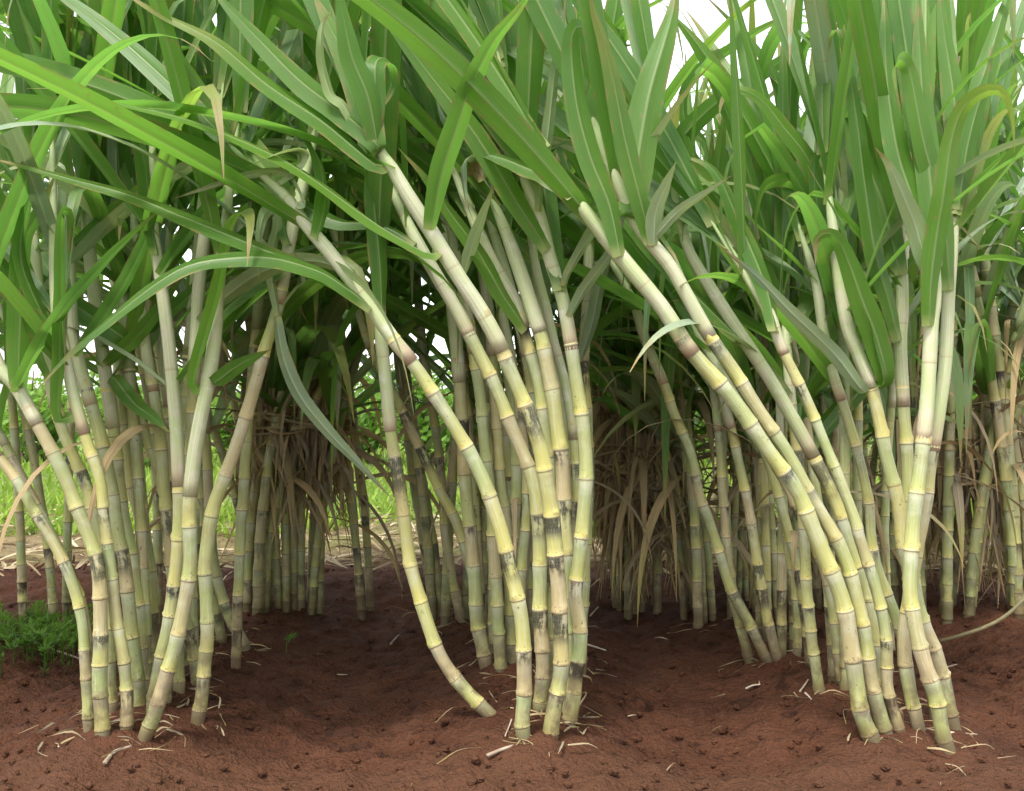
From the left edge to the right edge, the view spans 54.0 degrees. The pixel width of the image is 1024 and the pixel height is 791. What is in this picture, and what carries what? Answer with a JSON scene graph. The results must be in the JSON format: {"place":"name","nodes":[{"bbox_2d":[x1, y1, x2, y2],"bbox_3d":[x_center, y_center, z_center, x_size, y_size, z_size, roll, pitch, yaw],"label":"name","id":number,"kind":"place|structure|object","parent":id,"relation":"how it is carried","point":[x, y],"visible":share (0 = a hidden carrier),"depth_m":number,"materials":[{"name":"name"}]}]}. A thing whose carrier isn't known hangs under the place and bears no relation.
{"place":"outdoors","nodes":[
{"label":"outdoors","id":0,"kind":"place"},
{"bbox_2d":[0,440,988,538],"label":"grass","id":1,"kind":"structure","parent":0,"point":[57,501],"depth_m":5.84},
{"bbox_2d":[0,398,1023,790],"bbox_3d":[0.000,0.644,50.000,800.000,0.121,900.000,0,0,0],"label":"ground","id":2,"kind":"structure","parent":0,"point":[346,706],"depth_m":2.10,"materials":[{"name":"red soil"}]},
{"bbox_2d":[0,73,27,627],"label":"sugarcane stalk","id":3,"kind":"object","parent":2,"relation":"on","point":[20,540],"visible":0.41,"depth_m":2.76,"materials":[{"name":"plant"}]},
{"bbox_2d":[0,158,76,631],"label":"sugarcane stalk","id":4,"kind":"object","parent":2,"relation":"on","point":[52,603],"visible":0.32,"depth_m":2.78,"materials":[{"name":"plant"}]},
{"bbox_2d":[0,367,98,463],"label":"shrub","id":5,"kind":"object","parent":2,"relation":"on","point":[45,411],"visible":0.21,"depth_m":9.41,"materials":[{"name":"green plant"}]},
{"bbox_2d":[0,262,105,732],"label":"sugarcane stalk","id":6,"kind":"object","parent":2,"relation":"on","point":[35,512],"visible":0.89,"depth_m":1.83,"materials":[{"name":"plant"}]},
{"bbox_2d":[0,0,191,729],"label":"sugarcane stalk","id":7,"kind":"object","parent":2,"relation":"on","point":[28,306],"visible":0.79,"depth_m":1.83,"materials":[{"name":"plant"}]},
{"bbox_2d":[0,34,209,736],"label":"sugarcane stalk","id":8,"kind":"object","parent":2,"relation":"on","point":[22,352],"visible":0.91,"depth_m":1.80,"materials":[{"name":"plant"}]},
{"bbox_2d":[5,0,231,676],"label":"sugarcane stalk","id":9,"kind":"object","parent":2,"relation":"on","point":[98,203],"visible":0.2,"depth_m":1.95,"materials":[{"name":"plant"}]},
{"bbox_2d":[0,32,280,671],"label":"sugarcane stalk","id":10,"kind":"object","parent":2,"relation":"on","point":[159,185],"visible":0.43,"depth_m":2.04,"materials":[{"name":"plant"}]},
{"bbox_2d":[0,600,296,678],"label":"weed","id":11,"kind":"object","parent":2,"relation":"on","point":[51,639],"visible":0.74,"depth_m":2.53,"materials":[{"name":"green plant"}]},
{"bbox_2d":[0,0,296,708],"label":"sugarcane stalk","id":12,"kind":"object","parent":2,"relation":"on","point":[17,143],"visible":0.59,"depth_m":1.95,"materials":[{"name":"plant"}]},
{"bbox_2d":[0,0,308,694],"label":"sugarcane stalk","id":13,"kind":"object","parent":2,"relation":"on","point":[112,385],"visible":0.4,"depth_m":2.04,"materials":[{"name":"plant"}]},
{"bbox_2d":[39,0,279,661],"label":"sugarcane stalk","id":14,"kind":"object","parent":2,"relation":"on","point":[180,300],"visible":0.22,"depth_m":2.11,"materials":[{"name":"plant"}]},
{"bbox_2d":[5,32,321,538],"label":"sugarcane stalk","id":15,"kind":"object","parent":2,"relation":"on","point":[242,349],"visible":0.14,"depth_m":2.95,"materials":[{"name":"plant"}]},
{"bbox_2d":[0,30,328,650],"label":"sugarcane stalk","id":16,"kind":"object","parent":2,"relation":"on","point":[218,584],"visible":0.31,"depth_m":2.46,"materials":[{"name":"plant"}]},
{"bbox_2d":[59,0,270,693],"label":"sugarcane stalk","id":17,"kind":"object","parent":2,"relation":"on","point":[135,76],"visible":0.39,"depth_m":2.05,"materials":[{"name":"plant"}]},
{"bbox_2d":[0,8,341,714],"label":"sugarcane stalk","id":18,"kind":"object","parent":2,"relation":"on","point":[101,229],"visible":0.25,"depth_m":1.95,"materials":[{"name":"plant"}]},
{"bbox_2d":[0,0,391,725],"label":"sugarcane stalk","id":19,"kind":"object","parent":2,"relation":"on","point":[284,232],"visible":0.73,"depth_m":1.92,"materials":[{"name":"plant"}]},
{"bbox_2d":[0,0,417,685],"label":"sugarcane stalk","id":20,"kind":"object","parent":2,"relation":"on","point":[184,10],"visible":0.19,"depth_m":2.14,"materials":[{"name":"plant"}]},
{"bbox_2d":[76,222,368,608],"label":"sugarcane stalk","id":21,"kind":"object","parent":2,"relation":"on","point":[277,579],"visible":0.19,"depth_m":2.94,"materials":[{"name":"plant"}]},
{"bbox_2d":[0,0,450,712],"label":"sugarcane stalk","id":22,"kind":"object","parent":2,"relation":"on","point":[160,258],"visible":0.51,"depth_m":1.92,"materials":[{"name":"plant"}]},
{"bbox_2d":[138,0,345,741],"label":"sugarcane stalk","id":23,"kind":"object","parent":2,"relation":"on","point":[255,13],"visible":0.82,"depth_m":1.82,"materials":[{"name":"plant"}]},
{"bbox_2d":[66,0,423,702],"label":"sugarcane stalk","id":24,"kind":"object","parent":2,"relation":"on","point":[242,282],"visible":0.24,"depth_m":1.97,"materials":[{"name":"plant"}]},
{"bbox_2d":[85,0,427,561],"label":"sugarcane stalk","id":25,"kind":"object","parent":2,"relation":"on","point":[276,115],"visible":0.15,"depth_m":2.10,"materials":[{"name":"plant"}]},
{"bbox_2d":[0,0,532,741],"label":"sugarcane stalk","id":26,"kind":"object","parent":2,"relation":"on","point":[96,96],"visible":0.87,"depth_m":1.72,"materials":[{"name":"plant"}]},
{"bbox_2d":[0,0,569,739],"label":"sugarcane stalk","id":27,"kind":"object","parent":2,"relation":"on","point":[358,116],"visible":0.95,"depth_m":1.70,"materials":[{"name":"plant"}]},
{"bbox_2d":[210,18,383,610],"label":"sugarcane stalk","id":28,"kind":"object","parent":2,"relation":"on","point":[335,310],"visible":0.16,"depth_m":2.89,"materials":[{"name":"plant"}]},
{"bbox_2d":[217,329,379,566],"bbox_3d":[-0.642,0.132,3.007,0.447,0.768,0.422,0,0,-24],"label":"dry leaf bundle","id":29,"kind":"object","parent":28,"relation":"attached to","point":[314,442],"visible":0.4,"depth_m":2.93,"materials":[{"name":"plant"}]},
{"bbox_2d":[162,159,449,614],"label":"sugarcane stalk","id":30,"kind":"object","parent":2,"relation":"on","point":[272,402],"visible":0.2,"depth_m":3.00,"materials":[{"name":"plant"}]},
{"bbox_2d":[142,0,485,668],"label":"sugarcane stalk","id":31,"kind":"object","parent":2,"relation":"on","point":[304,292],"visible":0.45,"depth_m":2.33,"materials":[{"name":"plant"}]},
{"bbox_2d":[163,153,465,622],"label":"sugarcane stalk","id":32,"kind":"object","parent":2,"relation":"on","point":[455,592],"visible":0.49,"depth_m":2.82,"materials":[{"name":"plant"}]},
{"bbox_2d":[155,51,488,636],"bbox_3d":[-0.513,-0.304,2.554,0.989,2.005,0.757,0,0,0],"label":"sugarcane stalk","id":33,"kind":"object","parent":2,"relation":"on","point":[451,511],"visible":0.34,"depth_m":2.54,"materials":[{"name":"plant"}]},
{"bbox_2d":[237,35,425,612],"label":"sugarcane stalk","id":34,"kind":"object","parent":2,"relation":"on","point":[285,559],"visible":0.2,"depth_m":2.95,"materials":[{"name":"plant"}]},
{"bbox_2d":[252,119,412,615],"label":"sugarcane stalk","id":35,"kind":"object","parent":2,"relation":"on","point":[260,541],"visible":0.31,"depth_m":2.90,"materials":[{"name":"plant"}]},
{"bbox_2d":[157,71,533,648],"bbox_3d":[-0.356,-0.335,2.532,1.159,2.004,0.846,0,0,-18],"label":"sugarcane stalk","id":36,"kind":"object","parent":2,"relation":"on","point":[406,310],"visible":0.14,"depth_m":2.39,"materials":[{"name":"plant"}]},
{"bbox_2d":[277,241,445,614],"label":"sugarcane stalk","id":37,"kind":"object","parent":2,"relation":"on","point":[323,371],"visible":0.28,"depth_m":2.92,"materials":[{"name":"plant"}]},
{"bbox_2d":[194,0,530,641],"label":"sugarcane stalk","id":38,"kind":"object","parent":2,"relation":"on","point":[526,515],"visible":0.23,"depth_m":2.21,"materials":[{"name":"plant"}]},
{"bbox_2d":[263,175,468,613],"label":"sugarcane stalk","id":39,"kind":"object","parent":2,"relation":"on","point":[305,336],"visible":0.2,"depth_m":2.57,"materials":[{"name":"plant"}]},
{"bbox_2d":[209,1,550,712],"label":"sugarcane stalk","id":40,"kind":"object","parent":2,"relation":"on","point":[542,649],"visible":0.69,"depth_m":1.94,"materials":[{"name":"plant"}]},
{"bbox_2d":[192,0,571,672],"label":"sugarcane stalk","id":41,"kind":"object","parent":2,"relation":"on","point":[496,604],"visible":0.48,"depth_m":2.22,"materials":[{"name":"plant"}]},
{"bbox_2d":[243,47,546,611],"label":"sugarcane stalk","id":42,"kind":"object","parent":2,"relation":"on","point":[303,239],"visible":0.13,"depth_m":2.95,"materials":[{"name":"plant"}]},
{"bbox_2d":[353,353,476,467],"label":"shrub","id":43,"kind":"object","parent":2,"relation":"on","point":[425,429],"visible":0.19,"depth_m":8.70,"materials":[{"name":"green plant"}]},
{"bbox_2d":[249,36,587,539],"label":"sugarcane stalk","id":44,"kind":"object","parent":2,"relation":"on","point":[420,157],"visible":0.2,"depth_m":2.01,"materials":[{"name":"plant"}]},
{"bbox_2d":[269,0,573,712],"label":"sugarcane stalk","id":45,"kind":"object","parent":2,"relation":"on","point":[413,112],"visible":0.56,"depth_m":1.93,"materials":[{"name":"plant"}]},
{"bbox_2d":[355,0,495,716],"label":"sugarcane stalk","id":46,"kind":"object","parent":2,"relation":"on","point":[378,190],"visible":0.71,"depth_m":1.92,"materials":[{"name":"plant"}]},
{"bbox_2d":[346,14,504,668],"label":"sugarcane stalk","id":47,"kind":"object","parent":2,"relation":"on","point":[476,615],"visible":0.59,"depth_m":2.28,"materials":[{"name":"plant"}]},
{"bbox_2d":[265,154,615,613],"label":"sugarcane stalk","id":48,"kind":"object","parent":2,"relation":"on","point":[353,345],"visible":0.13,"depth_m":2.90,"materials":[{"name":"plant"}]},
{"bbox_2d":[388,0,515,663],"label":"sugarcane stalk","id":49,"kind":"object","parent":2,"relation":"on","point":[496,428],"visible":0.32,"depth_m":2.26,"materials":[{"name":"plant"}]},
{"bbox_2d":[359,29,555,694],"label":"sugarcane stalk","id":50,"kind":"object","parent":2,"relation":"on","point":[502,290],"visible":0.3,"depth_m":1.97,"materials":[{"name":"plant"}]},
{"bbox_2d":[344,204,594,620],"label":"sugarcane stalk","id":51,"kind":"object","parent":2,"relation":"on","point":[425,515],"visible":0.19,"depth_m":2.94,"materials":[{"name":"plant"}]},
{"bbox_2d":[287,0,729,624],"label":"sugarcane stalk","id":52,"kind":"object","parent":2,"relation":"on","point":[471,436],"visible":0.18,"depth_m":2.53,"materials":[{"name":"plant"}]},
{"bbox_2d":[0,563,1023,790],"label":"soil clods","id":53,"kind":"object","parent":2,"relation":"on","point":[614,772],"visible":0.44,"depth_m":1.93,"materials":[{"name":"soil"}]},
{"bbox_2d":[0,500,1023,789],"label":"straw","id":54,"kind":"object","parent":2,"relation":"on","point":[328,558],"visible":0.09,"depth_m":3.94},
{"bbox_2d":[249,15,801,652],"bbox_3d":[-0.096,-0.354,2.530,1.535,2.040,0.677,0,0,11],"label":"sugarcane stalk","id":55,"kind":"object","parent":2,"relation":"on","point":[619,23],"visible":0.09,"depth_m":2.48,"materials":[{"name":"plant"}]},
{"bbox_2d":[351,49,703,624],"bbox_3d":[-0.217,-0.218,2.762,1.494,1.822,0.404,0,0,12],"label":"sugarcane stalk","id":56,"kind":"object","parent":2,"relation":"on","point":[445,614],"visible":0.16,"depth_m":2.84,"materials":[{"name":"plant"}]},
{"bbox_2d":[36,606,1018,776],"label":"dry leaf litter","id":57,"kind":"object","parent":2,"relation":"on","point":[264,649],"visible":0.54,"depth_m":1.91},
{"bbox_2d":[389,0,713,725],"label":"sugarcane stalk","id":58,"kind":"object","parent":2,"relation":"on","point":[536,216],"visible":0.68,"depth_m":1.89,"materials":[{"name":"plant"}]},
{"bbox_2d":[367,134,772,662],"bbox_3d":[0.125,-0.108,2.438,0.865,1.683,0.681,0,0,43],"label":"sugarcane stalk","id":59,"kind":"object","parent":2,"relation":"on","point":[570,228],"visible":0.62,"depth_m":2.38,"materials":[{"name":"plant"}]},
{"bbox_2d":[387,0,756,674],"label":"sugarcane stalk","id":60,"kind":"object","parent":2,"relation":"on","point":[591,302],"visible":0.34,"depth_m":2.29,"materials":[{"name":"plant"}]},
{"bbox_2d":[351,0,880,742],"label":"sugarcane stalk","id":61,"kind":"object","parent":2,"relation":"on","point":[443,38],"visible":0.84,"depth_m":1.77,"materials":[{"name":"plant"}]},
{"bbox_2d":[555,237,714,613],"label":"sugarcane stalk","id":62,"kind":"object","parent":2,"relation":"on","point":[601,381],"visible":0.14,"depth_m":2.98,"materials":[{"name":"plant"}]},
{"bbox_2d":[590,341,716,603],"bbox_3d":[0.413,0.203,3.108,0.464,0.864,0.434,0,0,32],"label":"dry leaf bundle","id":63,"kind":"object","parent":62,"relation":"attached to","point":[653,477],"visible":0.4,"depth_m":3.03,"materials":[{"name":"plant"}]},
{"bbox_2d":[504,153,777,597],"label":"sugarcane stalk","id":64,"kind":"object","parent":2,"relation":"on","point":[650,417],"visible":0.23,"depth_m":2.92,"materials":[{"name":"plant"}]},
{"bbox_2d":[514,90,776,619],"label":"sugarcane stalk","id":65,"kind":"object","parent":2,"relation":"on","point":[682,593],"visible":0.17,"depth_m":2.98,"materials":[{"name":"plant"}]},
{"bbox_2d":[551,86,747,613],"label":"sugarcane stalk","id":66,"kind":"object","parent":2,"relation":"on","point":[657,594],"visible":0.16,"depth_m":3.01,"materials":[{"name":"plant"}]},
{"bbox_2d":[417,0,892,734],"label":"sugarcane stalk","id":67,"kind":"object","parent":2,"relation":"on","point":[625,142],"visible":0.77,"depth_m":1.80,"materials":[{"name":"plant"}]},
{"bbox_2d":[594,43,728,599],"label":"sugarcane stalk","id":68,"kind":"object","parent":2,"relation":"on","point":[636,387],"visible":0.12,"depth_m":2.91,"materials":[{"name":"plant"}]},
{"bbox_2d":[602,90,732,625],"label":"sugarcane stalk","id":69,"kind":"object","parent":2,"relation":"on","point":[652,388],"visible":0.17,"depth_m":2.72,"materials":[{"name":"plant"}]},
{"bbox_2d":[496,80,839,686],"bbox_3d":[0.333,-0.052,2.325,0.794,1.494,0.484,0,0,0],"label":"sugarcane stalk","id":70,"kind":"object","parent":2,"relation":"on","point":[637,255],"visible":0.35,"depth_m":2.12,"materials":[{"name":"plant"}]},
{"bbox_2d":[546,50,796,620],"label":"sugarcane stalk","id":71,"kind":"object","parent":2,"relation":"on","point":[710,586],"visible":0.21,"depth_m":2.90,"materials":[{"name":"plant"}]},
{"bbox_2d":[543,59,809,667],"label":"sugarcane stalk","id":72,"kind":"object","parent":2,"relation":"on","point":[737,353],"visible":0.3,"depth_m":2.33,"materials":[{"name":"plant"}]},
{"bbox_2d":[558,90,847,660],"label":"sugarcane stalk","id":73,"kind":"object","parent":2,"relation":"on","point":[718,160],"visible":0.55,"depth_m":2.38,"materials":[{"name":"plant"}]},
{"bbox_2d":[502,0,904,732],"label":"sugarcane stalk","id":74,"kind":"object","parent":2,"relation":"on","point":[686,184],"visible":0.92,"depth_m":1.85,"materials":[{"name":"plant"}]},
{"bbox_2d":[556,29,851,624],"bbox_3d":[0.396,-0.178,2.847,0.689,1.732,1.020,0,0,-23],"label":"sugarcane stalk","id":75,"kind":"object","parent":2,"relation":"on","point":[675,120],"visible":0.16,"depth_m":2.90,"materials":[{"name":"plant"}]},
{"bbox_2d":[591,45,859,693],"bbox_3d":[0.491,-0.124,2.090,0.713,1.572,0.896,0,0,0],"label":"sugarcane stalk","id":76,"kind":"object","parent":2,"relation":"on","point":[781,220],"visible":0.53,"depth_m":2.16,"materials":[{"name":"plant"}]},
{"bbox_2d":[576,283,878,628],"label":"sugarcane stalk","id":77,"kind":"object","parent":2,"relation":"on","point":[697,580],"visible":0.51,"depth_m":2.80,"materials":[{"name":"plant"}]},
{"bbox_2d":[574,0,888,716],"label":"sugarcane stalk","id":78,"kind":"object","parent":2,"relation":"on","point":[638,19],"visible":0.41,"depth_m":1.96,"materials":[{"name":"plant"}]},
{"bbox_2d":[598,0,887,655],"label":"sugarcane stalk","id":79,"kind":"object","parent":2,"relation":"on","point":[781,621],"visible":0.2,"depth_m":2.40,"materials":[{"name":"plant"}]},
{"bbox_2d":[709,0,801,656],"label":"sugarcane stalk","id":80,"kind":"object","parent":2,"relation":"on","point":[772,73],"visible":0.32,"depth_m":2.38,"materials":[{"name":"plant"}]},
{"bbox_2d":[677,8,837,663],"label":"sugarcane stalk","id":81,"kind":"object","parent":2,"relation":"on","point":[707,110],"visible":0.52,"depth_m":2.42,"materials":[{"name":"plant"}]},
{"bbox_2d":[658,0,921,683],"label":"sugarcane stalk","id":82,"kind":"object","parent":2,"relation":"on","point":[756,176],"visible":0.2,"depth_m":2.20,"materials":[{"name":"plant"}]},
{"bbox_2d":[719,112,919,641],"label":"sugarcane stalk","id":83,"kind":"object","parent":2,"relation":"on","point":[765,529],"visible":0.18,"depth_m":2.58,"materials":[{"name":"plant"}]},
{"bbox_2d":[637,0,1023,689],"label":"sugarcane stalk","id":84,"kind":"object","parent":2,"relation":"on","point":[791,138],"visible":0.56,"depth_m":2.06,"materials":[{"name":"plant"}]},
{"bbox_2d":[703,31,978,637],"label":"sugarcane stalk","id":85,"kind":"object","parent":2,"relation":"on","point":[766,396],"visible":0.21,"depth_m":2.60,"materials":[{"name":"plant"}]},
{"bbox_2d":[672,0,1023,690],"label":"sugarcane stalk","id":86,"kind":"object","parent":2,"relation":"on","point":[821,21],"visible":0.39,"depth_m":2.02,"materials":[{"name":"plant"}]},
{"bbox_2d":[681,0,1023,718],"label":"sugarcane stalk","id":87,"kind":"object","parent":2,"relation":"on","point":[875,198],"visible":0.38,"depth_m":1.96,"materials":[{"name":"plant"}]},
{"bbox_2d":[701,0,1006,519],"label":"sugarcane stalk","id":88,"kind":"object","parent":2,"relation":"on","point":[957,379],"visible":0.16,"depth_m":2.18,"materials":[{"name":"plant"}]},
{"bbox_2d":[690,0,1023,730],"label":"sugarcane stalk","id":89,"kind":"object","parent":2,"relation":"on","point":[854,298],"visible":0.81,"depth_m":1.93,"materials":[{"name":"plant"}]},
{"bbox_2d":[703,32,1023,607],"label":"sugarcane stalk","id":90,"kind":"object","parent":2,"relation":"on","point":[894,567],"visible":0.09,"depth_m":3.01,"materials":[{"name":"plant"}]},
{"bbox_2d":[757,84,986,652],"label":"sugarcane stalk","id":91,"kind":"object","parent":2,"relation":"on","point":[817,382],"visible":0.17,"depth_m":2.38,"materials":[{"name":"plant"}]},
{"bbox_2d":[833,0,915,650],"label":"sugarcane stalk","id":92,"kind":"object","parent":2,"relation":"on","point":[841,11],"visible":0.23,"depth_m":2.39,"materials":[{"name":"plant"}]},
{"bbox_2d":[732,44,1023,619],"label":"sugarcane stalk","id":93,"kind":"object","parent":2,"relation":"on","point":[985,266],"visible":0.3,"depth_m":2.87,"materials":[{"name":"plant"}]},
{"bbox_2d":[758,0,1014,754],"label":"sugarcane stalk","id":94,"kind":"object","parent":2,"relation":"on","point":[922,199],"visible":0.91,"depth_m":1.81,"materials":[{"name":"plant"}]},
{"bbox_2d":[762,7,1023,610],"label":"sugarcane stalk","id":95,"kind":"object","parent":2,"relation":"on","point":[977,366],"visible":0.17,"depth_m":2.80,"materials":[{"name":"plant"}]},
{"bbox_2d":[774,13,1023,615],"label":"sugarcane stalk","id":96,"kind":"object","parent":2,"relation":"on","point":[988,361],"visible":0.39,"depth_m":2.83,"materials":[{"name":"plant"}]},
{"bbox_2d":[901,403,1023,608],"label":"dry leaf bundle","id":97,"kind":"object","parent":96,"relation":"attached to","point":[993,516],"visible":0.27,"depth_m":2.96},
{"bbox_2d":[873,0,1023,613],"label":"sugarcane stalk","id":98,"kind":"object","parent":2,"relation":"on","point":[997,103],"visible":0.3,"depth_m":2.86,"materials":[{"name":"plant"}]},
{"bbox_2d":[892,0,1023,730],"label":"sugarcane stalk","id":99,"kind":"object","parent":2,"relation":"on","point":[949,76],"visible":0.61,"depth_m":1.89,"materials":[{"name":"plant"}]},
{"bbox_2d":[909,0,1023,624],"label":"sugarcane stalk","id":100,"kind":"object","parent":2,"relation":"on","point":[976,9],"visible":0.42,"depth_m":2.71,"materials":[{"name":"plant"}]},
{"bbox_2d":[938,155,1023,612],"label":"sugarcane stalk","id":101,"kind":"object","parent":2,"relation":"on","point":[1018,353],"visible":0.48,"depth_m":2.88,"materials":[{"name":"plant"}]},
{"bbox_2d":[940,52,1023,617],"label":"sugarcane stalk","id":102,"kind":"object","parent":2,"relation":"on","point":[974,546],"visible":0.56,"depth_m":2.90,"materials":[{"name":"plant"}]},
{"bbox_2d":[0,0,1023,396],"label":"sky","id":103,"kind":"structure","parent":0,"point":[703,11],"materials":[{"name":"white"}]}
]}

